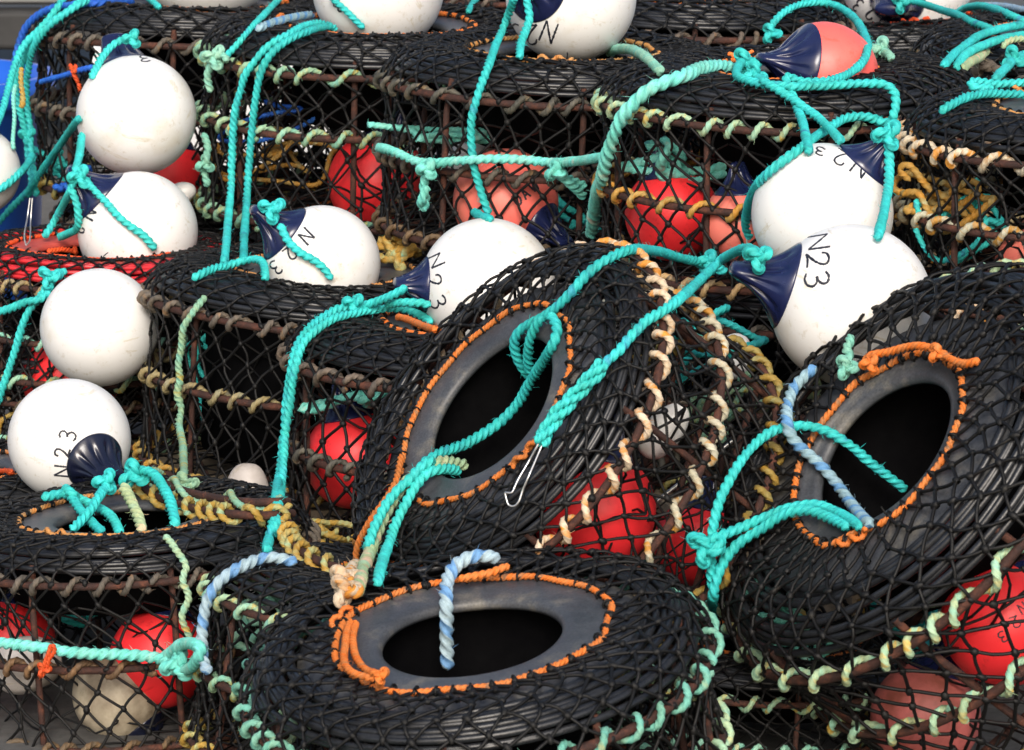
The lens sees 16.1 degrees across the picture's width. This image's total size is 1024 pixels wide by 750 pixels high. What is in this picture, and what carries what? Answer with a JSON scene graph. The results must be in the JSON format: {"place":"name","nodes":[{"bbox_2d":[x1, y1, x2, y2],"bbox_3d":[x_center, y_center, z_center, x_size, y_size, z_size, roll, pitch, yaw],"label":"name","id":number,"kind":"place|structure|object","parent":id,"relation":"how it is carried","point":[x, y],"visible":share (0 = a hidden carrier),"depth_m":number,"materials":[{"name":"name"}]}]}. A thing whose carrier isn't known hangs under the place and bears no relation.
{"place":"outdoors","nodes":[
{"label":"outdoors","id":0,"kind":"place"},
{"bbox_2d":[0,0,979,138],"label":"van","id":1,"kind":"object","parent":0,"point":[13,20],"visible":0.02,"depth_m":10.40,"materials":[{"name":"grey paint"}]},
{"bbox_2d":[0,0,1023,749],"bbox_3d":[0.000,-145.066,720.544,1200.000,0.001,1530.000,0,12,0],"label":"ground","id":2,"kind":"structure","parent":0,"point":[58,730],"depth_m":5.14,"materials":[{"name":"concrete"}]},
{"bbox_2d":[0,59,55,326],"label":"plastic tub","id":3,"kind":"object","parent":2,"relation":"on","point":[16,217],"visible":0.19,"depth_m":7.91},
{"bbox_2d":[0,433,102,641],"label":"lobster pot","id":4,"kind":"object","parent":2,"relation":"on","point":[14,485],"visible":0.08,"depth_m":5.51,"materials":[{"name":"fabric"}]},
{"bbox_2d":[0,306,201,465],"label":"lobster pot","id":5,"kind":"object","parent":2,"relation":"on","point":[127,385],"visible":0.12,"depth_m":6.28,"materials":[{"name":"fabric"}]},
{"bbox_2d":[40,268,158,385],"bbox_3d":[-0.694,-0.089,6.128,0.199,0.199,0.257,0,17,2],"label":"buoy","id":6,"kind":"object","parent":5,"relation":"on","point":[94,325],"visible":0.96,"depth_m":6.03,"materials":[{"name":"white plastic"}]},
{"bbox_2d":[0,222,234,414],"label":"lobster pot","id":7,"kind":"object","parent":5,"relation":"on","point":[21,263],"visible":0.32,"depth_m":6.26,"materials":[{"name":"fabric"}]},
{"bbox_2d":[0,266,67,403],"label":"rope","id":8,"kind":"object","parent":7,"relation":"attached to","point":[50,278],"visible":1,"depth_m":6.20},
{"bbox_2d":[65,164,197,257],"bbox_3d":[-0.666,-0.263,6.449,0.213,0.228,0.213,10,15,41],"label":"buoy","id":9,"kind":"object","parent":7,"relation":"in","point":[159,209],"visible":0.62,"depth_m":6.37,"materials":[{"name":"white plastic"}]},
{"bbox_2d":[42,132,156,250],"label":"rope","id":10,"kind":"object","parent":9,"relation":"attached to","point":[77,174],"visible":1,"depth_m":6.37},
{"bbox_2d":[76,33,195,172],"bbox_3d":[-0.686,-0.489,6.617,0.219,0.249,0.219,4,12,21],"label":"buoy","id":11,"kind":"object","parent":7,"relation":"on","point":[135,109],"visible":0.84,"depth_m":6.54,"materials":[{"name":"white plastic"}]},
{"bbox_2d":[0,115,81,224],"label":"rope","id":12,"kind":"object","parent":11,"relation":"attached to","point":[56,149],"visible":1,"depth_m":7.04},
{"bbox_2d":[0,474,321,749],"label":"lobster pot","id":13,"kind":"object","parent":2,"relation":"on","point":[55,566],"visible":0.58,"depth_m":5.00,"materials":[{"name":"fabric"}]},
{"bbox_2d":[0,636,61,694],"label":"net float","id":14,"kind":"object","parent":13,"relation":"in","point":[15,687],"visible":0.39,"depth_m":5.07,"materials":[{"name":"white plastic"}]},
{"bbox_2d":[7,379,130,491],"bbox_3d":[-0.657,0.109,5.480,0.186,0.186,0.241,-8,27,-33],"label":"buoy","id":15,"kind":"object","parent":13,"relation":"on","point":[61,432],"visible":0.81,"depth_m":5.43,"materials":[{"name":"white plastic"}]},
{"bbox_2d":[69,468,116,531],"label":"rope","id":16,"kind":"object","parent":13,"relation":"attached to","point":[104,484],"visible":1,"depth_m":5.21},
{"bbox_2d":[0,636,207,681],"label":"rope","id":17,"kind":"object","parent":13,"relation":"attached to","point":[172,659],"visible":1,"depth_m":4.93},
{"bbox_2d":[72,648,163,735],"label":"buoy","id":18,"kind":"object","parent":13,"relation":"in","point":[140,709],"visible":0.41,"depth_m":5.04,"materials":[{"name":"beige plastic"}]},
{"bbox_2d":[118,458,180,526],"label":"rope","id":19,"kind":"object","parent":13,"relation":"attached to","point":[136,473],"visible":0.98,"depth_m":5.26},
{"bbox_2d":[110,608,196,708],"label":"buoy","id":20,"kind":"object","parent":13,"relation":"in","point":[154,689],"visible":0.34,"depth_m":5.04,"materials":[{"name":"red plastic"}]},
{"bbox_2d":[163,534,191,636],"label":"rope","id":21,"kind":"object","parent":13,"relation":"attached to","point":[180,555],"visible":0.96,"depth_m":4.94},
{"bbox_2d":[131,480,295,528],"bbox_3d":[-0.466,0.181,5.201,0.114,0.062,0.387,-11,16,-43],"label":"loose hoop","id":22,"kind":"object","parent":13,"relation":"on","point":[225,511],"visible":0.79,"depth_m":5.11,"materials":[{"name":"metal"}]},
{"bbox_2d":[146,466,290,509],"bbox_3d":[-0.507,0.174,5.481,0.136,0.139,0.756,-4,12,-21],"label":"loose hoop","id":23,"kind":"object","parent":13,"relation":"on","point":[228,495],"visible":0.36,"depth_m":5.21,"materials":[{"name":"fabric"}]},
{"bbox_2d":[141,442,390,536],"bbox_3d":[-0.330,0.215,6.178,0.600,0.112,0.600,-1,12,-6],"label":"pallet","id":24,"kind":"object","parent":2,"relation":"on","point":[323,507],"depth_m":6.14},
{"bbox_2d":[132,240,426,508],"bbox_3d":[-0.322,-0.022,6.129,0.631,0.373,0.638,0,11,-11],"label":"lobster pot","id":25,"kind":"object","parent":24,"relation":"on","point":[247,316],"visible":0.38,"depth_m":5.95,"materials":[{"name":"fabric"}]},
{"bbox_2d":[173,295,206,488],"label":"rope","id":26,"kind":"object","parent":25,"relation":"hanging from","point":[185,480],"visible":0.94,"depth_m":5.86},
{"bbox_2d":[249,204,379,294],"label":"buoy","id":27,"kind":"object","parent":25,"relation":"in","point":[341,244],"visible":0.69,"depth_m":5.93,"materials":[{"name":"white plastic"}]},
{"bbox_2d":[191,198,333,280],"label":"rope","id":28,"kind":"object","parent":27,"relation":"attached to","point":[271,210],"visible":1,"depth_m":5.91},
{"bbox_2d":[377,235,421,270],"bbox_3d":[-0.201,-0.208,6.152,0.096,0.070,0.054,0,12,0],"label":"rope tangle","id":29,"kind":"object","parent":25,"relation":"in","point":[397,254],"visible":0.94,"depth_m":6.14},
{"bbox_2d":[177,541,600,749],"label":"lobster pot","id":30,"kind":"object","parent":2,"relation":"on","point":[300,579],"visible":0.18,"depth_m":4.81,"materials":[{"name":"fabric"}]},
{"bbox_2d":[193,548,296,674],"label":"rope","id":31,"kind":"object","parent":30,"relation":"attached to","point":[226,575],"visible":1,"depth_m":4.80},
{"bbox_2d":[277,513,347,571],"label":"rope","id":32,"kind":"object","parent":30,"relation":"on","point":[291,539],"visible":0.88,"depth_m":4.93,"materials":[{"name":"fabric"}]},
{"bbox_2d":[347,235,786,679],"bbox_3d":[0.060,0.113,4.972,0.587,0.602,0.323,-15,-44,45],"label":"lobster pot","id":33,"kind":"object","parent":30,"relation":"on","point":[472,383],"visible":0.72,"depth_m":4.84,"materials":[{"name":"fabric"}]},
{"bbox_2d":[361,455,435,548],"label":"rope","id":34,"kind":"object","parent":33,"relation":"in","point":[387,502],"visible":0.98,"depth_m":4.86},
{"bbox_2d":[354,453,468,596],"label":"rope","id":35,"kind":"object","parent":33,"relation":"in","point":[366,559],"visible":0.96,"depth_m":4.84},
{"bbox_2d":[372,459,461,586],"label":"rope","id":36,"kind":"object","parent":33,"relation":"attached to","point":[412,491],"visible":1,"depth_m":4.84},
{"bbox_2d":[421,242,716,460],"bbox_3d":[0.175,-0.073,5.145,0.228,0.298,0.769,7,14,32],"label":"rope","id":37,"kind":"object","parent":33,"relation":"in","point":[527,370],"visible":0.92,"depth_m":4.94,"materials":[{"name":"fabric"}]},
{"bbox_2d":[534,358,607,448],"bbox_3d":[0.075,0.036,4.701,0.107,0.111,0.030,-5,12,-22],"label":"rope splice end","id":38,"kind":"object","parent":33,"relation":"attached to","point":[581,389],"visible":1,"depth_m":4.69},
{"bbox_2d":[536,414,655,557],"bbox_3d":[0.115,0.158,4.898,0.170,0.220,0.170,10,5,-33],"label":"buoy","id":39,"kind":"object","parent":33,"relation":"in","point":[609,507],"visible":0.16,"depth_m":4.83,"materials":[{"name":"red plastic"}]},
{"bbox_2d":[638,403,689,459],"bbox_3d":[0.206,0.076,4.930,0.052,0.091,0.051,41,18,4],"label":"net float","id":40,"kind":"object","parent":33,"relation":"in","point":[645,449],"visible":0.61,"depth_m":4.91,"materials":[{"name":"white plastic"}]},
{"bbox_2d":[654,475,728,585],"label":"buoy","id":41,"kind":"object","parent":33,"relation":"in","point":[690,571],"visible":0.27,"depth_m":5.23,"materials":[{"name":"red plastic"}]},
{"bbox_2d":[657,296,768,384],"bbox_3d":[0.288,-0.049,5.222,0.155,0.140,0.099,-8,14,-33],"label":"rope tangle","id":42,"kind":"object","parent":33,"relation":"in","point":[758,341],"visible":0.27,"depth_m":5.23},
{"bbox_2d":[229,545,734,749],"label":"lobster pot","id":43,"kind":"object","parent":2,"relation":"on","point":[549,647],"visible":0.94,"depth_m":4.40,"materials":[{"name":"fabric"}]},
{"bbox_2d":[329,556,363,608],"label":"rope","id":44,"kind":"object","parent":43,"relation":"attached to","point":[346,587],"visible":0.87,"depth_m":4.54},
{"bbox_2d":[337,618,389,686],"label":"rope","id":45,"kind":"object","parent":43,"relation":"on","point":[349,639],"visible":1,"depth_m":4.36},
{"bbox_2d":[437,544,499,669],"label":"rope","id":46,"kind":"object","parent":43,"relation":"on","point":[457,565],"visible":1,"depth_m":4.55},
{"bbox_2d":[330,532,660,615],"bbox_3d":[-0.038,0.293,5.880,0.600,0.080,0.600,-1,12,-6],"label":"pallet","id":47,"kind":"object","parent":2,"relation":"on","point":[526,544],"visible":0.01,"depth_m":5.62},
{"bbox_2d":[275,293,699,555],"bbox_3d":[-0.037,0.069,5.835,0.683,0.378,0.665,-2,12,-11],"label":"lobster pot","id":48,"kind":"object","parent":47,"relation":"on","point":[381,344],"visible":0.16,"depth_m":5.65,"materials":[{"name":"fabric"}]},
{"bbox_2d":[260,284,409,551],"bbox_3d":[-0.333,0.104,5.371,0.188,0.339,0.928,2,12,10],"label":"rope","id":49,"kind":"object","parent":48,"relation":"hanging from","point":[353,302],"visible":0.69,"depth_m":5.71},
{"bbox_2d":[272,298,433,536],"bbox_3d":[-0.315,0.091,5.457,0.205,0.308,0.822,3,12,14],"label":"rope","id":50,"kind":"object","parent":48,"relation":"on","point":[404,305],"visible":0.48,"depth_m":5.68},
{"bbox_2d":[310,384,397,508],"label":"buoy","id":51,"kind":"object","parent":48,"relation":"in","point":[334,444],"visible":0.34,"depth_m":5.72,"materials":[{"name":"red plastic"}]},
{"bbox_2d":[393,218,554,334],"bbox_3d":[-0.061,-0.143,5.797,0.261,0.217,0.217,1,11,-9],"label":"buoy","id":52,"kind":"object","parent":48,"relation":"on","point":[453,269],"visible":0.63,"depth_m":5.72,"materials":[{"name":"white plastic"}]},
{"bbox_2d":[649,422,776,607],"bbox_3d":[0.442,0.234,5.894,0.600,0.188,0.600,-5,12,-22],"label":"pallet","id":53,"kind":"object","parent":2,"relation":"on","point":[665,507],"depth_m":5.71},
{"bbox_2d":[604,250,828,499],"bbox_3d":[0.451,-0.021,5.844,0.615,0.350,0.632,-1,12,-7],"label":"lobster pot","id":54,"kind":"object","parent":53,"relation":"on","point":[747,312],"visible":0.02,"depth_m":5.60,"materials":[{"name":"fabric"}]},
{"bbox_2d":[590,43,988,301],"bbox_3d":[0.441,-0.339,5.754,0.630,0.346,0.622,5,14,23],"label":"lobster pot","id":55,"kind":"object","parent":54,"relation":"on","point":[753,128],"visible":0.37,"depth_m":5.55,"materials":[{"name":"fabric"}]},
{"bbox_2d":[582,57,733,238],"bbox_3d":[0.237,-0.347,5.717,0.247,0.328,0.374,0,12,0],"label":"rope","id":56,"kind":"object","parent":55,"relation":"on","point":[631,105],"visible":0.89,"depth_m":5.58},
{"bbox_2d":[625,147,713,260],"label":"buoy","id":57,"kind":"object","parent":55,"relation":"in","point":[683,225],"visible":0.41,"depth_m":5.64,"materials":[{"name":"red plastic"}]},
{"bbox_2d":[621,136,726,181],"bbox_3d":[0.258,-0.333,5.648,0.195,0.083,0.083,0,12,0],"label":"rope tangle","id":58,"kind":"object","parent":55,"relation":"in","point":[717,170],"visible":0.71,"depth_m":5.66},
{"bbox_2d":[701,161,759,261],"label":"buoy","id":59,"kind":"object","parent":55,"relation":"in","point":[720,229],"visible":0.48,"depth_m":5.52,"materials":[{"name":"plastic"}]},
{"bbox_2d":[730,47,900,144],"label":"rope","id":60,"kind":"object","parent":55,"relation":"on","point":[746,70],"visible":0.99,"depth_m":5.46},
{"bbox_2d":[755,21,877,77],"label":"buoy","id":61,"kind":"object","parent":55,"relation":"in","point":[820,49],"visible":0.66,"depth_m":5.62,"materials":[{"name":"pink plastic"}]},
{"bbox_2d":[761,0,874,155],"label":"rope","id":62,"kind":"object","parent":61,"relation":"attached to","point":[771,32],"visible":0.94,"depth_m":5.69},
{"bbox_2d":[729,224,929,382],"bbox_3d":[0.453,-0.094,5.009,0.266,0.225,0.225,-8,14,-33],"label":"buoy","id":63,"kind":"object","parent":54,"relation":"on","point":[814,292],"visible":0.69,"depth_m":4.94,"materials":[{"name":"white plastic"}]},
{"bbox_2d":[601,239,772,366],"bbox_3d":[0.295,-0.135,5.078,0.177,0.132,0.821,3,12,14],"label":"rope","id":64,"kind":"object","parent":63,"relation":"attached to","point":[757,257],"visible":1,"depth_m":4.95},
{"bbox_2d":[603,609,913,749],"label":"lobster pot","id":65,"kind":"object","parent":2,"relation":"on","point":[745,697],"visible":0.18,"depth_m":4.82,"materials":[{"name":"fabric"}]},
{"bbox_2d":[705,375,818,413],"bbox_3d":[0.352,-0.015,7.169,0.600,0.170,0.600,10,15,41],"label":"pallet","id":66,"kind":"object","parent":2,"relation":"on","point":[760,411],"depth_m":7.00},
{"bbox_2d":[558,152,715,211],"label":"lobster pot","id":67,"kind":"object","parent":66,"relation":"on","point":[587,200],"depth_m":6.91,"materials":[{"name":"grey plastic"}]},
{"bbox_2d":[541,0,856,175],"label":"lobster pot","id":68,"kind":"object","parent":67,"relation":"on","point":[718,23],"visible":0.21,"depth_m":6.75,"materials":[{"name":"fabric"}]},
{"bbox_2d":[716,258,1023,749],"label":"lobster pot","id":69,"kind":"object","parent":2,"relation":"on","point":[943,441],"visible":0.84,"depth_m":4.63,"materials":[{"name":"fabric"}]},
{"bbox_2d":[681,499,863,615],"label":"rope","id":70,"kind":"object","parent":69,"relation":"attached to","point":[709,548],"visible":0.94,"depth_m":4.74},
{"bbox_2d":[705,420,907,588],"bbox_3d":[0.381,0.166,4.821,0.291,0.216,0.074,-4,12,-20],"label":"rope","id":71,"kind":"object","parent":69,"relation":"attached to","point":[760,439],"visible":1,"depth_m":4.79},
{"bbox_2d":[777,364,873,528],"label":"rope","id":72,"kind":"object","parent":69,"relation":"attached to","point":[853,506],"visible":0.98,"depth_m":4.79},
{"bbox_2d":[858,342,980,375],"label":"rope","id":73,"kind":"object","parent":69,"relation":"attached to","point":[869,361],"visible":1,"depth_m":4.71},
{"bbox_2d":[870,635,980,749],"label":"buoy","id":74,"kind":"object","parent":69,"relation":"in","point":[926,682],"visible":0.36,"depth_m":4.70,"materials":[{"name":"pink plastic"}]},
{"bbox_2d":[941,556,1023,685],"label":"buoy","id":75,"kind":"object","parent":69,"relation":"in","point":[993,640],"visible":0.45,"depth_m":4.61,"materials":[{"name":"red plastic"}]},
{"bbox_3d":[0.078,0.148,6.370,0.600,0.167,0.600,0,12,0],"label":"pallet","id":76,"kind":"object","parent":2,"relation":"on","visible":0},
{"bbox_2d":[407,211,739,403],"bbox_3d":[0.089,-0.098,6.322,0.632,0.350,0.615,0,12,0],"label":"lobster pot","id":77,"kind":"object","parent":76,"relation":"on","point":[561,281],"visible":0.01,"depth_m":6.19,"materials":[{"name":"fabric"}]},
{"bbox_2d":[371,25,724,257],"bbox_3d":[0.081,-0.413,6.230,0.648,0.342,0.662,8,14,28],"label":"lobster pot","id":78,"kind":"object","parent":77,"relation":"on","point":[532,102],"visible":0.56,"depth_m":6.03,"materials":[{"name":"fabric"}]},
{"bbox_2d":[367,122,489,144],"bbox_3d":[-0.134,-0.411,6.132,0.216,0.046,0.081,-3,12,-14],"label":"rope tangle","id":79,"kind":"object","parent":78,"relation":"in","point":[455,134],"visible":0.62,"depth_m":6.13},
{"bbox_2d":[374,143,600,211],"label":"rope","id":80,"kind":"object","parent":78,"relation":"attached to","point":[425,169],"visible":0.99,"depth_m":5.92,"materials":[{"name":"fabric"}]},
{"bbox_2d":[467,0,517,221],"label":"rope","id":81,"kind":"object","parent":78,"relation":"hanging from","point":[483,78],"visible":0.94,"depth_m":5.94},
{"bbox_2d":[453,148,573,246],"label":"buoy","id":82,"kind":"object","parent":78,"relation":"in","point":[539,214],"visible":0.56,"depth_m":5.99,"materials":[{"name":"plastic"}]},
{"bbox_2d":[506,0,635,59],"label":"buoy","id":83,"kind":"object","parent":78,"relation":"on","point":[584,29],"visible":0.84,"depth_m":6.12,"materials":[{"name":"white plastic"}]},
{"bbox_3d":[-0.254,0.061,6.925,0.600,0.118,0.600,4,12,21],"label":"pallet","id":84,"kind":"object","parent":2,"relation":"on","visible":0},
{"bbox_2d":[49,172,303,294],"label":"lobster pot","id":85,"kind":"object","parent":84,"relation":"on","point":[206,224],"visible":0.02,"depth_m":7.13,"materials":[{"name":"grey plastic"}]},
{"bbox_2d":[26,0,357,205],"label":"lobster pot","id":86,"kind":"object","parent":85,"relation":"on","point":[172,35],"visible":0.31,"depth_m":7.00,"materials":[{"name":"fabric"}]},
{"bbox_2d":[0,0,66,124],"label":"rope","id":87,"kind":"object","parent":86,"relation":"attached to","point":[27,41],"visible":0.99,"depth_m":7.02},
{"bbox_2d":[0,134,20,208],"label":"buoy","id":88,"kind":"object","parent":87,"relation":"hanging from","point":[9,163],"visible":0.91,"depth_m":6.86,"materials":[{"name":"white plastic"}]},
{"bbox_2d":[22,0,89,196],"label":"rope","id":89,"kind":"object","parent":86,"relation":"hanging from","point":[51,23],"visible":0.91,"depth_m":7.08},
{"bbox_2d":[154,142,201,192],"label":"buoy","id":90,"kind":"object","parent":86,"relation":"in","point":[181,168],"visible":0.1,"depth_m":6.92,"materials":[{"name":"red plastic"}]},
{"bbox_2d":[222,191,452,244],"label":"lobster pot","id":91,"kind":"object","parent":84,"relation":"on","point":[256,237],"visible":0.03,"depth_m":6.77,"materials":[{"name":"fabric"}]},
{"bbox_2d":[193,2,559,236],"bbox_3d":[-0.253,-0.492,6.788,0.698,0.376,0.680,-6,15,-29],"label":"lobster pot","id":92,"kind":"object","parent":91,"relation":"on","point":[329,74],"visible":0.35,"depth_m":6.57,"materials":[{"name":"fabric"}]},
{"bbox_2d":[210,126,337,187],"bbox_3d":[-0.446,-0.409,6.744,0.248,0.116,0.112,0,12,0],"label":"rope tangle","id":93,"kind":"object","parent":92,"relation":"in","point":[275,152],"visible":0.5,"depth_m":6.73,"materials":[{"name":"fabric"}]},
{"bbox_2d":[220,19,337,262],"bbox_3d":[-0.478,-0.423,6.382,0.166,0.356,0.714,3,12,12],"label":"rope","id":94,"kind":"object","parent":92,"relation":"hanging from","point":[234,117],"visible":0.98,"depth_m":6.51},
{"bbox_2d":[238,20,332,257],"bbox_3d":[-0.449,-0.422,6.382,0.128,0.353,0.620,2,12,11],"label":"rope","id":95,"kind":"object","parent":92,"relation":"hanging from","point":[259,78],"visible":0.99,"depth_m":6.49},
{"bbox_2d":[328,109,420,220],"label":"buoy","id":96,"kind":"object","parent":92,"relation":"in","point":[368,164],"visible":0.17,"depth_m":6.60,"materials":[{"name":"red plastic"}]},
{"bbox_2d":[313,0,442,33],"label":"buoy","id":97,"kind":"object","parent":92,"relation":"in","point":[391,16],"visible":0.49,"depth_m":6.66,"materials":[{"name":"white plastic"}]},
{"bbox_2d":[812,594,965,673],"bbox_3d":[0.865,0.298,5.526,0.600,0.210,0.600,11,16,43],"label":"pallet","id":98,"kind":"object","parent":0,"point":[831,607],"depth_m":5.48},
{"bbox_2d":[933,289,1023,400],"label":"lobster pot","id":99,"kind":"object","parent":98,"relation":"on","point":[1005,326],"depth_m":5.31,"materials":[{"name":"fabric"}]},
{"bbox_2d":[892,77,1023,321],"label":"lobster pot","id":100,"kind":"object","parent":99,"relation":"on","point":[995,121],"visible":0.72,"depth_m":5.25,"materials":[{"name":"fabric"}]},
{"bbox_2d":[741,111,900,241],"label":"rope","id":101,"kind":"object","parent":100,"relation":"attached to","point":[886,131],"visible":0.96,"depth_m":5.21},
{"bbox_2d":[751,137,895,256],"bbox_3d":[0.452,-0.244,5.278,0.206,0.225,0.206,11,16,44],"label":"buoy","id":102,"kind":"object","parent":101,"relation":"hanging from","point":[802,196],"visible":0.62,"depth_m":5.20,"materials":[{"name":"white plastic"}]},
{"bbox_2d":[893,162,997,234],"bbox_3d":[0.628,-0.260,5.291,0.165,0.105,0.059,3,12,13],"label":"rope tangle","id":103,"kind":"object","parent":100,"relation":"in","point":[913,171],"visible":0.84,"depth_m":5.28,"materials":[{"name":"fabric"}]},
{"bbox_2d":[913,177,1006,263],"bbox_3d":[0.658,-0.228,5.301,0.133,0.132,0.080,5,12,23],"label":"rope tangle","id":104,"kind":"object","parent":100,"relation":"in","point":[990,222],"visible":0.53,"depth_m":5.29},
{"bbox_2d":[966,44,1023,90],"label":"rope","id":105,"kind":"object","parent":100,"relation":"on","point":[1013,55],"visible":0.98,"depth_m":5.49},
{"bbox_2d":[892,168,905,239],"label":"lobster pot","id":106,"kind":"object","parent":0,"point":[893,195],"depth_m":7.09,"materials":[{"name":"fabric"}]},
{"bbox_2d":[771,2,996,187],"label":"lobster pot","id":107,"kind":"object","parent":106,"relation":"on","point":[903,34],"visible":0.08,"depth_m":7.02,"materials":[{"name":"fabric"}]},
{"bbox_2d":[845,0,969,21],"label":"buoy","id":108,"kind":"object","parent":107,"relation":"in","point":[873,10],"visible":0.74,"depth_m":7.15,"materials":[{"name":"white plastic"}]},
{"bbox_2d":[912,187,1023,252],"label":"lobster pot","id":109,"kind":"object","parent":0,"point":[998,230],"visible":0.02,"depth_m":6.27,"materials":[{"name":"fabric"}]},
{"bbox_2d":[905,10,1023,225],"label":"lobster pot","id":110,"kind":"object","parent":109,"relation":"on","point":[944,38],"visible":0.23,"depth_m":6.28,"materials":[{"name":"fabric"}]},
{"bbox_2d":[891,0,992,29],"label":"rope","id":111,"kind":"object","parent":110,"relation":"on","point":[935,8],"visible":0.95,"depth_m":6.82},
{"bbox_2d":[940,21,1023,67],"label":"rope","id":112,"kind":"object","parent":110,"relation":"on","point":[950,58],"visible":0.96,"depth_m":6.10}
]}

